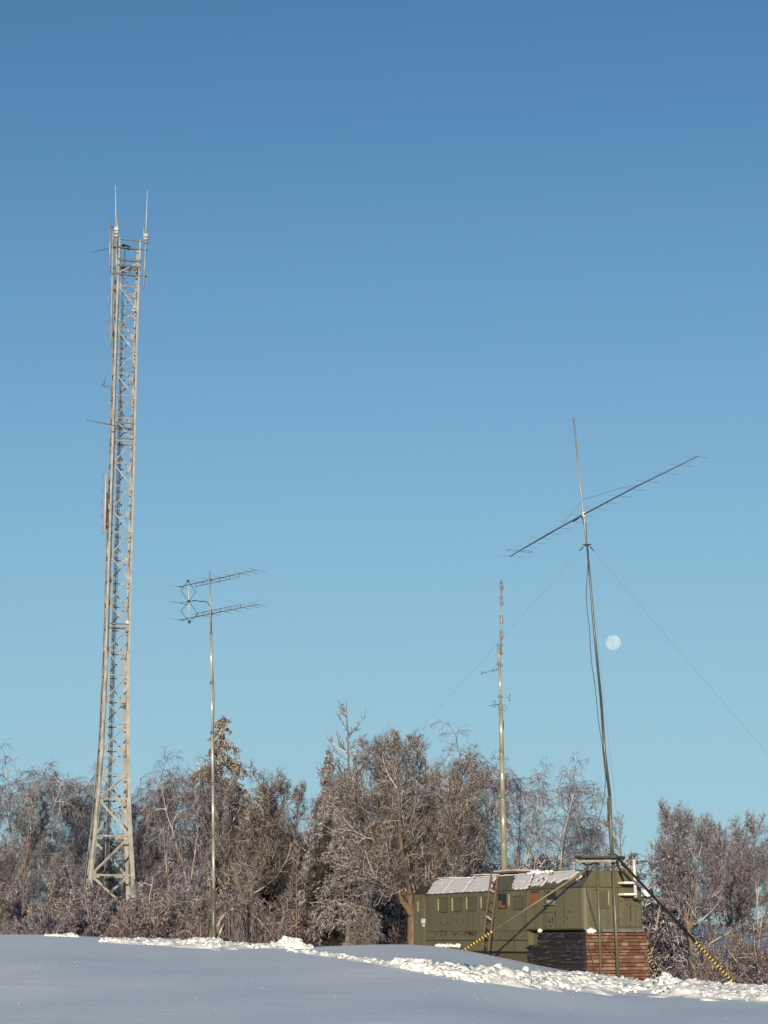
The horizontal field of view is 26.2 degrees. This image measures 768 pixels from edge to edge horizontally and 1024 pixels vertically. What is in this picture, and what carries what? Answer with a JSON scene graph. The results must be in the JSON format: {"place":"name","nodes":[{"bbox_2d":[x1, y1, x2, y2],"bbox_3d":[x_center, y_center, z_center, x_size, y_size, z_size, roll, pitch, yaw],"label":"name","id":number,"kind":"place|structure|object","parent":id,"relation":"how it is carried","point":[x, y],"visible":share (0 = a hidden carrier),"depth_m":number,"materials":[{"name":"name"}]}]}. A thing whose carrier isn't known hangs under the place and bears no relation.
{"place":"outdoors","nodes":[
{"label":"outdoors","id":0,"kind":"place"},
{"bbox_2d":[0,916,767,1023],"bbox_3d":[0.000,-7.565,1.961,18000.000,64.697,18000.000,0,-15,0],"label":"snow ground","id":1,"kind":"structure","parent":0,"point":[126,983],"depth_m":33.44,"materials":[{"name":"white snow"}]},
{"bbox_2d":[0,882,16,933],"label":"shrub","id":2,"kind":"object","parent":1,"relation":"on","point":[3,902],"visible":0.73,"depth_m":74.43,"materials":[{"name":"brown plant"}]},
{"bbox_2d":[0,918,31,934],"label":"frosted bush","id":3,"kind":"object","parent":1,"relation":"on","point":[12,930],"visible":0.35,"depth_m":67.43,"materials":[{"name":"plant"}]},
{"bbox_2d":[1,889,39,925],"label":"shrub","id":4,"kind":"object","parent":1,"relation":"on","point":[20,904],"visible":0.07,"depth_m":80.01,"materials":[{"name":"brown plant"}]},
{"bbox_2d":[0,839,45,903],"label":"back tree","id":5,"kind":"object","parent":1,"relation":"on","point":[20,876],"visible":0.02,"depth_m":105.28,"materials":[{"name":"brown plant"}]},
{"bbox_2d":[16,835,32,919],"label":"sapling","id":6,"kind":"object","parent":1,"relation":"on","point":[24,874],"visible":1,"depth_m":76.81,"materials":[{"name":"brown plant"}]},
{"bbox_2d":[0,787,59,899],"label":"deciduous tree","id":7,"kind":"object","parent":1,"relation":"on","point":[25,828],"visible":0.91,"depth_m":87.75,"materials":[{"name":"grey plant"}]},
{"bbox_2d":[3,900,68,934],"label":"shrub","id":8,"kind":"object","parent":1,"relation":"on","point":[37,927],"visible":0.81,"depth_m":66.98,"materials":[{"name":"brown plant"}]},
{"bbox_2d":[15,831,67,913],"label":"back tree","id":9,"kind":"object","parent":1,"relation":"on","point":[38,889],"visible":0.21,"depth_m":101.66,"materials":[{"name":"plant"}]},
{"bbox_2d":[2,884,84,933],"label":"shrub","id":10,"kind":"object","parent":1,"relation":"on","point":[18,898],"visible":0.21,"depth_m":76.95,"materials":[{"name":"plant"}]},
{"bbox_2d":[0,738,88,906],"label":"birch tree","id":11,"kind":"object","parent":1,"relation":"on","point":[10,798],"visible":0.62,"depth_m":90.22,"materials":[{"name":"grey plant"}]},
{"bbox_2d":[21,873,97,931],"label":"shrub","id":12,"kind":"object","parent":1,"relation":"on","point":[51,896],"visible":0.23,"depth_m":76.94,"materials":[{"name":"brown plant"}]},
{"bbox_2d":[22,894,97,934],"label":"shrub","id":13,"kind":"object","parent":1,"relation":"on","point":[62,906],"visible":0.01,"depth_m":74.60,"materials":[{"name":"plant"}]},
{"bbox_2d":[44,932,78,936],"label":"snow clods","id":14,"kind":"object","parent":1,"relation":"on","point":[70,934],"visible":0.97,"depth_m":54.36,"materials":[{"name":"white snow"}]},
{"bbox_2d":[44,911,90,936],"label":"shrub","id":15,"kind":"object","parent":1,"relation":"on","point":[73,928],"visible":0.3,"depth_m":68.14,"materials":[{"name":"brown plant"}]},
{"bbox_2d":[15,757,124,910],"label":"birch tree","id":16,"kind":"object","parent":1,"relation":"on","point":[84,811],"visible":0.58,"depth_m":95.68,"materials":[{"name":"brown plant"}]},
{"bbox_2d":[51,836,101,894],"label":"sapling","id":17,"kind":"object","parent":1,"relation":"on","point":[71,859],"visible":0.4,"depth_m":86.90,"materials":[{"name":"plant"}]},
{"bbox_2d":[41,898,119,936],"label":"shrub","id":18,"kind":"object","parent":1,"relation":"on","point":[87,909],"visible":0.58,"depth_m":69.40,"materials":[{"name":"brown plant"}]},
{"bbox_2d":[40,826,123,903],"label":"back tree","id":19,"kind":"object","parent":1,"relation":"on","point":[97,861],"visible":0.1,"depth_m":108.56,"materials":[{"name":"brown plant"}]},
{"bbox_2d":[39,879,132,936],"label":"shrub","id":20,"kind":"object","parent":1,"relation":"on","point":[100,899],"visible":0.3,"depth_m":71.05,"materials":[{"name":"plant"}]},
{"bbox_2d":[48,777,124,894],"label":"birch tree","id":21,"kind":"object","parent":1,"relation":"on","point":[87,831],"visible":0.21,"depth_m":102.36,"materials":[{"name":"brown plant"}]},
{"bbox_2d":[91,920,118,937],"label":"shrub","id":22,"kind":"object","parent":1,"relation":"on","point":[107,925],"visible":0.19,"depth_m":69.03,"materials":[{"name":"brown plant"}]},
{"bbox_2d":[84,185,147,914],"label":"lattice tower","id":23,"kind":"structure","parent":1,"relation":"on","point":[125,803],"depth_m":86.63,"materials":[{"name":"metal"}]},
{"bbox_2d":[53,880,178,924],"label":"shrub","id":24,"kind":"object","parent":1,"relation":"on","point":[84,892],"visible":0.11,"depth_m":76.76,"materials":[{"name":"plant"}]},
{"bbox_2d":[94,857,148,910],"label":"back tree","id":25,"kind":"object","parent":1,"relation":"on","point":[111,880],"visible":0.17,"depth_m":105.62,"materials":[{"name":"brown plant"}]},
{"bbox_2d":[58,876,196,937],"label":"shrub","id":26,"kind":"object","parent":1,"relation":"on","point":[142,893],"visible":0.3,"depth_m":72.74,"materials":[{"name":"plant"}]},
{"bbox_2d":[108,917,152,938],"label":"shrub","id":27,"kind":"object","parent":1,"relation":"on","point":[121,935],"visible":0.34,"depth_m":67.79,"materials":[{"name":"brown plant"}]},
{"bbox_2d":[98,903,166,938],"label":"shrub","id":28,"kind":"object","parent":1,"relation":"on","point":[134,927],"visible":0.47,"depth_m":67.75,"materials":[{"name":"brown plant"}]},
{"bbox_2d":[113,796,183,900],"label":"deciduous tree","id":29,"kind":"object","parent":1,"relation":"on","point":[135,819],"visible":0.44,"depth_m":90.73,"materials":[{"name":"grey plant"}]},
{"bbox_2d":[117,890,189,939],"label":"shrub","id":30,"kind":"object","parent":1,"relation":"on","point":[160,924],"visible":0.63,"depth_m":68.01,"materials":[{"name":"plant"}]},
{"bbox_2d":[120,847,202,910],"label":"back tree","id":31,"kind":"object","parent":1,"relation":"on","point":[187,856],"visible":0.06,"depth_m":103.66,"materials":[{"name":"brown plant"}]},
{"bbox_2d":[143,916,179,938],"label":"shrub","id":32,"kind":"object","parent":1,"relation":"on","point":[172,924],"visible":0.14,"depth_m":68.57,"materials":[{"name":"brown plant"}]},
{"bbox_2d":[134,881,210,928],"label":"shrub","id":33,"kind":"object","parent":1,"relation":"on","point":[170,909],"visible":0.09,"depth_m":79.68,"materials":[{"name":"brown plant"}]},
{"bbox_2d":[125,885,229,934],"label":"shrub","id":34,"kind":"object","parent":1,"relation":"on","point":[220,895],"visible":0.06,"depth_m":78.37,"materials":[{"name":"plant"}]},
{"bbox_2d":[133,749,233,904],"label":"birch tree","id":35,"kind":"object","parent":1,"relation":"on","point":[188,818],"visible":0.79,"depth_m":84.41,"materials":[{"name":"grey plant"}]},
{"bbox_2d":[167,858,200,919],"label":"sapling","id":36,"kind":"object","parent":1,"relation":"on","point":[182,875],"visible":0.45,"depth_m":79.34,"materials":[{"name":"plant"}]},
{"bbox_2d":[131,747,237,910],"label":"birch tree","id":37,"kind":"object","parent":1,"relation":"on","point":[217,781],"visible":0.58,"depth_m":86.00,"materials":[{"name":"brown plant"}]},
{"bbox_2d":[165,906,224,940],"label":"shrub","id":38,"kind":"object","parent":1,"relation":"on","point":[192,920],"visible":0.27,"depth_m":68.99,"materials":[{"name":"brown plant"}]},
{"bbox_2d":[168,886,228,940],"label":"shrub","id":39,"kind":"object","parent":1,"relation":"on","point":[205,910],"visible":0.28,"depth_m":71.69,"materials":[{"name":"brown plant"}]},
{"bbox_2d":[180,913,227,938],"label":"shrub","id":40,"kind":"object","parent":1,"relation":"on","point":[199,932],"visible":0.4,"depth_m":66.80,"materials":[{"name":"brown plant"}]},
{"bbox_2d":[98,935,313,950],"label":"snow clods","id":41,"kind":"object","parent":1,"relation":"on","point":[217,944],"visible":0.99,"depth_m":52.46,"materials":[{"name":"white snow"}]},
{"bbox_2d":[189,887,233,936],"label":"shrub","id":42,"kind":"object","parent":1,"relation":"on","point":[222,901],"visible":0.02,"depth_m":82.58,"materials":[{"name":"brown plant"}]},
{"bbox_2d":[170,568,263,937],"bbox_3d":[-6.377,8.967,60.633,4.502,13.946,1.244,-14,-20,42],"label":"antenna pole","id":43,"kind":"object","parent":1,"relation":"on","point":[214,931],"visible":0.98,"depth_m":60.80,"materials":[{"name":"grey metal"}]},
{"bbox_2d":[168,715,280,923],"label":"spruce tree","id":44,"kind":"object","parent":1,"relation":"on","point":[233,765],"visible":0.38,"depth_m":88.96,"materials":[{"name":"brown plant"}]},
{"bbox_2d":[231,858,262,909],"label":"sapling","id":45,"kind":"object","parent":1,"relation":"on","point":[250,884],"visible":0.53,"depth_m":80.16,"materials":[{"name":"plant"}]},
{"bbox_2d":[205,886,292,943],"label":"bent birch","id":46,"kind":"object","parent":1,"relation":"on","point":[248,924],"visible":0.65,"depth_m":65.90,"materials":[{"name":"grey plant"}]},
{"bbox_2d":[188,758,319,907],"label":"deciduous tree","id":47,"kind":"object","parent":1,"relation":"on","point":[266,852],"visible":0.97,"depth_m":85.61,"materials":[{"name":"brown plant"}]},
{"bbox_2d":[216,889,308,942],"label":"shrub","id":48,"kind":"object","parent":1,"relation":"on","point":[299,927],"visible":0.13,"depth_m":74.95,"materials":[{"name":"brown plant"}]},
{"bbox_2d":[241,808,304,933],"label":"spruce tree","id":49,"kind":"object","parent":1,"relation":"on","point":[268,897],"visible":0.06,"depth_m":88.88,"materials":[{"name":"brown plant"}]},
{"bbox_2d":[231,823,315,922],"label":"back tree","id":50,"kind":"object","parent":1,"relation":"on","point":[295,865],"visible":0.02,"depth_m":99.61,"materials":[{"name":"brown plant"}]},
{"bbox_2d":[263,894,312,936],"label":"shrub","id":51,"kind":"object","parent":1,"relation":"on","point":[281,911],"visible":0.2,"depth_m":81.82,"materials":[{"name":"brown plant"}]},
{"bbox_2d":[243,775,334,920],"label":"deciduous tree","id":52,"kind":"object","parent":1,"relation":"on","point":[283,886],"visible":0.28,"depth_m":87.88,"materials":[{"name":"brown plant"}]},
{"bbox_2d":[286,837,302,936],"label":"sapling","id":53,"kind":"object","parent":1,"relation":"on","point":[293,858],"visible":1,"depth_m":74.81,"materials":[{"name":"brown plant"}]},
{"bbox_2d":[274,905,328,946],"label":"shrub","id":54,"kind":"object","parent":1,"relation":"on","point":[304,937],"visible":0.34,"depth_m":79.31,"materials":[{"name":"brown plant"}]},
{"bbox_2d":[297,816,350,946],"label":"spruce tree","id":55,"kind":"object","parent":1,"relation":"on","point":[323,867],"visible":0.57,"depth_m":80.74,"materials":[{"name":"green plant"}]},
{"bbox_2d":[292,745,362,927],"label":"larch tree","id":56,"kind":"object","parent":1,"relation":"on","point":[318,807],"visible":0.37,"depth_m":85.38,"materials":[{"name":"grey plant"}]},
{"bbox_2d":[316,701,370,824],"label":"bare tree","id":57,"kind":"object","parent":1,"relation":"on","point":[342,709],"visible":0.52,"depth_m":91.77,"materials":[{"name":"grey plant"}]},
{"bbox_2d":[287,947,400,967],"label":"snow clods","id":58,"kind":"object","parent":1,"relation":"on","point":[353,958],"visible":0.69,"depth_m":46.14,"materials":[{"name":"white snow"}]},
{"bbox_2d":[303,792,385,945],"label":"larch tree","id":59,"kind":"object","parent":1,"relation":"on","point":[333,903],"visible":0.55,"depth_m":77.78,"materials":[{"name":"grey plant"}]},
{"bbox_2d":[341,910,379,945],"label":"shrub","id":60,"kind":"object","parent":1,"relation":"on","point":[363,937],"visible":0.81,"depth_m":72.80,"materials":[{"name":"grey plant"}]},
{"bbox_2d":[314,755,445,939],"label":"deciduous tree","id":61,"kind":"object","parent":1,"relation":"on","point":[386,905],"visible":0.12,"depth_m":85.49,"materials":[{"name":"brown plant"}]},
{"bbox_2d":[364,907,408,944],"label":"shrub","id":62,"kind":"object","parent":1,"relation":"on","point":[397,935],"visible":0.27,"depth_m":81.23,"materials":[{"name":"brown plant"}]},
{"bbox_2d":[367,884,407,944],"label":"tree","id":63,"kind":"object","parent":1,"relation":"on","point":[387,928],"visible":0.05,"depth_m":99.40,"materials":[{"name":"brown plant"}]},
{"bbox_2d":[368,814,441,932],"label":"back tree","id":64,"kind":"object","parent":1,"relation":"on","point":[390,913],"visible":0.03,"depth_m":99.24,"materials":[{"name":"brown plant"}]},
{"bbox_2d":[314,722,500,944],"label":"deciduous tree","id":65,"kind":"object","parent":1,"relation":"on","point":[413,843],"visible":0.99,"depth_m":70.91,"materials":[{"name":"brown plant"}]},
{"bbox_2d":[399,767,496,877],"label":"deciduous tree","id":66,"kind":"object","parent":1,"relation":"on","point":[432,786],"visible":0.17,"depth_m":82.96,"materials":[{"name":"brown plant"}]},
{"bbox_2d":[400,721,551,930],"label":"birch tree","id":67,"kind":"object","parent":1,"relation":"on","point":[495,788],"visible":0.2,"depth_m":89.03,"materials":[{"name":"grey plant"}]},
{"bbox_2d":[481,874,498,954],"bbox_3d":[4.020,15.279,62.480,0.459,3.153,1.454,-7,-16,24],"label":"wooden ladder","id":68,"kind":"object","parent":1,"relation":"on","point":[492,911],"visible":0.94,"depth_m":62.51,"materials":[{"name":"brown wood"}]},
{"bbox_2d":[451,750,536,873],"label":"tree","id":69,"kind":"object","parent":1,"relation":"on","point":[490,841],"visible":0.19,"depth_m":91.62,"materials":[{"name":"brown plant"}]},
{"bbox_2d":[481,580,509,874],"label":"antenna mast","id":70,"kind":"object","parent":1,"relation":"on","point":[503,844],"visible":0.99,"depth_m":70.00,"materials":[{"name":"metal"}]},
{"bbox_2d":[292,418,767,982],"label":"guyed mast","id":71,"kind":"object","parent":1,"relation":"on","point":[610,856],"visible":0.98,"depth_m":57.62,"materials":[{"name":"grey metal"}]},
{"bbox_2d":[413,853,652,964],"bbox_3d":[5.201,15.857,63.367,3.184,4.844,13.763,8,-16,-28],"label":"van body","id":72,"kind":"object","parent":1,"relation":"on","point":[451,914],"visible":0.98,"depth_m":61.33,"materials":[{"name":"green paint"}]},
{"bbox_2d":[415,898,424,944],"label":"door","id":73,"kind":"structure","parent":72,"relation":"in","point":[419,902],"depth_m":68.29,"materials":[{"name":"green paint"}]},
{"bbox_2d":[437,897,446,912],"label":"window","id":74,"kind":"structure","parent":72,"relation":"in","point":[441,902],"depth_m":66.48,"materials":[{"name":"green paint"}]},
{"bbox_2d":[452,897,461,911],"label":"window","id":75,"kind":"structure","parent":72,"relation":"in","point":[456,902],"depth_m":65.41,"materials":[{"name":"green paint"}]},
{"bbox_2d":[466,897,476,910],"bbox_3d":[3.406,15.303,64.418,0.040,0.508,0.785,7,-16,-26],"label":"window","id":76,"kind":"structure","parent":72,"relation":"in","point":[471,900],"depth_m":64.38,"materials":[{"name":"green paint"}]},
{"bbox_2d":[480,897,486,909],"bbox_3d":[3.866,15.054,63.512,0.040,0.484,0.543,8,-16,-27],"label":"window","id":77,"kind":"structure","parent":72,"relation":"in","point":[483,900],"depth_m":63.57,"materials":[{"name":"green paint"}]},
{"bbox_2d":[498,893,509,908],"bbox_3d":[4.524,14.672,62.229,0.043,0.585,0.850,7,-16,-24],"label":"window","id":78,"kind":"structure","parent":72,"relation":"in","point":[502,897],"depth_m":62.26,"materials":[{"name":"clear glass"}]},
{"bbox_2d":[513,896,523,909],"bbox_3d":[4.987,14.517,61.291,0.030,0.505,0.709,7,-16,-25],"label":"window","id":79,"kind":"structure","parent":72,"relation":"in","point":[517,900],"depth_m":61.28,"materials":[{"name":"green paint"}]},
{"bbox_2d":[530,891,538,905],"bbox_3d":[5.508,14.118,60.293,0.036,0.511,0.564,7,-16,-25],"label":"window","id":80,"kind":"structure","parent":72,"relation":"in","point":[534,894],"depth_m":60.31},
{"bbox_2d":[543,891,555,904],"bbox_3d":[5.943,13.869,59.289,0.180,0.487,0.668,7,-16,-25],"label":"window","id":81,"kind":"structure","parent":72,"relation":"in","point":[551,899],"depth_m":59.22,"materials":[{"name":"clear glass"}]},
{"bbox_2d":[600,891,608,908],"bbox_3d":[7.725,13.579,57.804,0.379,0.610,0.028,7,-16,-25],"label":"window","id":82,"kind":"structure","parent":72,"relation":"in","point":[604,895],"depth_m":57.79,"materials":[{"name":"beige paint"}]},
{"bbox_2d":[486,757,579,869],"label":"birch tree","id":83,"kind":"object","parent":1,"relation":"on","point":[518,853],"visible":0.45,"depth_m":90.14,"materials":[{"name":"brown plant"}]},
{"bbox_2d":[441,849,652,929],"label":"shrub","id":84,"kind":"object","parent":1,"relation":"on","point":[630,857],"visible":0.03,"depth_m":86.80,"materials":[{"name":"grey plant"}]},
{"bbox_2d":[526,929,586,971],"bbox_3d":[6.045,15.797,58.611,0.229,1.965,3.874,7,-16,-25],"label":"board pile","id":85,"kind":"object","parent":1,"relation":"on","point":[569,961],"visible":0.7,"depth_m":58.16,"materials":[{"name":"brown"}]},
{"bbox_2d":[476,849,663,921],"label":"shrub","id":86,"kind":"object","parent":1,"relation":"on","point":[536,862],"visible":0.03,"depth_m":86.20,"materials":[{"name":"plant"}]},
{"bbox_2d":[525,750,619,930],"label":"birch tree","id":87,"kind":"object","parent":1,"relation":"on","point":[569,824],"visible":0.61,"depth_m":85.71,"materials":[{"name":"grey plant"}]},
{"bbox_2d":[389,956,767,1002],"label":"snow clods","id":88,"kind":"object","parent":1,"relation":"on","point":[664,984],"visible":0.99,"depth_m":44.63,"materials":[{"name":"white snow"}]},
{"bbox_2d":[558,782,626,870],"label":"birch tree","id":89,"kind":"object","parent":1,"relation":"on","point":[598,835],"visible":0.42,"depth_m":92.21,"materials":[{"name":"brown plant"}]},
{"bbox_2d":[546,927,649,980],"bbox_3d":[7.601,16.077,58.556,2.593,2.584,2.850,7,-16,-25],"label":"brick base","id":90,"kind":"object","parent":1,"relation":"on","point":[632,947],"visible":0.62,"depth_m":57.60,"materials":[{"name":"red brick"}]},
{"bbox_2d":[613,811,630,870],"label":"bare tree","id":91,"kind":"object","parent":1,"relation":"on","point":[615,845],"visible":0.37,"depth_m":94.19,"materials":[{"name":"grey plant"}]},
{"bbox_2d":[606,865,696,976],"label":"shrub","id":92,"kind":"object","parent":1,"relation":"on","point":[650,889],"visible":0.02,"depth_m":84.20,"materials":[{"name":"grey plant"}]},
{"bbox_2d":[640,839,663,919],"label":"deciduous tree","id":93,"kind":"object","parent":1,"relation":"on","point":[650,868],"visible":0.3,"depth_m":97.69,"materials":[{"name":"grey plant"}]},
{"bbox_2d":[585,853,764,979],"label":"shrub","id":94,"kind":"object","parent":1,"relation":"on","point":[669,935],"visible":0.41,"depth_m":78.97,"materials":[{"name":"brown plant"}]},
{"bbox_2d":[646,797,736,977],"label":"deciduous tree","id":95,"kind":"object","parent":1,"relation":"on","point":[681,843],"visible":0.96,"depth_m":77.85,"materials":[{"name":"grey plant"}]},
{"bbox_2d":[671,938,720,979],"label":"shrub","id":96,"kind":"object","parent":1,"relation":"on","point":[683,970],"visible":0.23,"depth_m":76.24,"materials":[{"name":"brown plant"}]},
{"bbox_2d":[689,936,730,982],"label":"shrub","id":97,"kind":"object","parent":1,"relation":"on","point":[712,975],"visible":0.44,"depth_m":69.87,"materials":[{"name":"brown plant"}]},
{"bbox_2d":[695,822,728,948],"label":"bare tree","id":98,"kind":"object","parent":1,"relation":"on","point":[709,931],"visible":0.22,"depth_m":81.60,"materials":[{"name":"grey plant"}]},
{"bbox_2d":[688,808,766,959],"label":"deciduous tree","id":99,"kind":"object","parent":1,"relation":"on","point":[736,836],"visible":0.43,"depth_m":81.79,"materials":[{"name":"grey plant"}]},
{"bbox_2d":[713,924,758,983],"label":"shrub","id":100,"kind":"object","parent":1,"relation":"on","point":[731,972],"visible":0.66,"depth_m":68.35,"materials":[{"name":"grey plant"}]},
{"bbox_2d":[723,913,767,984],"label":"shrub","id":101,"kind":"object","parent":1,"relation":"on","point":[761,963],"visible":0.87,"depth_m":67.53,"materials":[{"name":"brown plant"}]},
{"bbox_2d":[726,822,767,981],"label":"birch tree","id":102,"kind":"object","parent":1,"relation":"on","point":[761,865],"visible":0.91,"depth_m":73.67,"materials":[{"name":"grey plant"}]},
{"bbox_2d":[743,836,767,958],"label":"birch tree","id":103,"kind":"object","parent":1,"relation":"on","point":[760,890],"visible":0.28,"depth_m":80.72,"materials":[{"name":"grey plant"}]},
{"bbox_2d":[0,0,767,924],"label":"sky","id":104,"kind":"structure","parent":0,"point":[396,251],"materials":[{"name":"blue"}]},
{"bbox_2d":[606,635,620,649],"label":"moon","id":105,"kind":"object","parent":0,"point":[613,642],"visible":1,"depth_m":2926.58,"materials":[{"name":"white"}]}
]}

